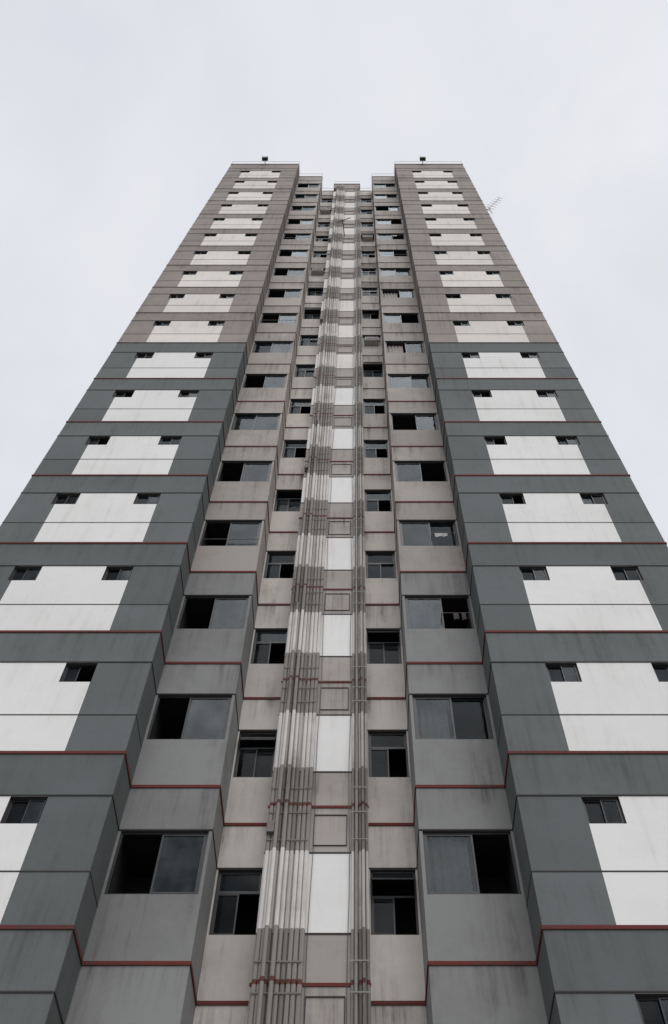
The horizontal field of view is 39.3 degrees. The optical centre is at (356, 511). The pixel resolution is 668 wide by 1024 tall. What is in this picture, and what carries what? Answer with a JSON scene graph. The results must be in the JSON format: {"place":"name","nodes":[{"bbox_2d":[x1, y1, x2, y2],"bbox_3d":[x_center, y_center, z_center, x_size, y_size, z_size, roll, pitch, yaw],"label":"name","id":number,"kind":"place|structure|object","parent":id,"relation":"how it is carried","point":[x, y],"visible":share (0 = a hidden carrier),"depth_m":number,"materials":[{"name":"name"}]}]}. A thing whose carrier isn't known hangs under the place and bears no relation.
{"place":"outdoors","nodes":[
{"label":"outdoors","id":0,"kind":"place"},
{"bbox_2d":[0,0,667,546],"label":"sky","id":1,"kind":"structure","parent":0,"point":[120,120],"materials":[{"name":"white"}]},
{"label":"ground","id":2,"kind":"structure","parent":0,"visible":0},
{"bbox_2d":[0,164,667,1023],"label":"walls","id":3,"kind":"structure","parent":2,"relation":"on","point":[548,832],"depth_m":17.18,"materials":[{"name":"grey paint"}]},
{"bbox_2d":[247,184,370,1023],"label":"service pipes","id":4,"kind":"object","parent":3,"relation":"attached to","point":[258,993],"visible":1,"depth_m":16.10,"materials":[{"name":"metal"}]},
{"bbox_2d":[0,166,667,1023],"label":"band courses","id":5,"kind":"object","parent":3,"relation":"attached to","point":[542,928],"visible":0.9,"depth_m":17.17,"materials":[{"name":"red paint"}]},
{"bbox_2d":[1,172,667,1023],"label":"window frames","id":6,"kind":"structure","parent":3,"relation":"attached to","point":[415,700],"depth_m":18.69,"materials":[{"name":"black metal"}]},
{"bbox_2d":[5,172,667,1023],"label":"window glass","id":7,"kind":"object","parent":6,"relation":"in","point":[469,720],"visible":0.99,"depth_m":16.43,"materials":[{"name":"grey glass"}]},
{"bbox_2d":[24,186,667,1023],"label":"window interiors","id":8,"kind":"object","parent":3,"relation":"attached to","point":[178,864],"depth_m":16.95,"materials":[{"name":"black"}]},
{"bbox_2d":[272,197,472,891],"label":"curtains","id":9,"kind":"object","parent":8,"relation":"hanging from","point":[449,865],"visible":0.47,"depth_m":15.75,"materials":[{"name":"fabric"}]},
{"bbox_2d":[299,170,394,184],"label":"roof and parapet","id":10,"kind":"structure","parent":3,"relation":"on","point":[349,183],"depth_m":57.19,"materials":[{"name":"beige paint"}]},
{"bbox_2d":[262,156,267,160],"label":"floodlight","id":11,"kind":"object","parent":10,"relation":"on","point":[264,158],"visible":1,"depth_m":56.76,"materials":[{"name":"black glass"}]},
{"bbox_2d":[420,156,425,163],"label":"floodlight","id":12,"kind":"object","parent":10,"relation":"on","point":[422,158],"visible":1,"depth_m":56.76,"materials":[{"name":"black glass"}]},
{"bbox_2d":[312,209,469,619],"bbox_3d":[0.104,-7.414,35.304,4.228,39.170,1.318,0,-60,0],"label":"laundry and units","id":13,"kind":"object","parent":3,"relation":"attached to","point":[371,341],"visible":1,"depth_m":34.18,"materials":[{"name":"grey metal"}]}
]}

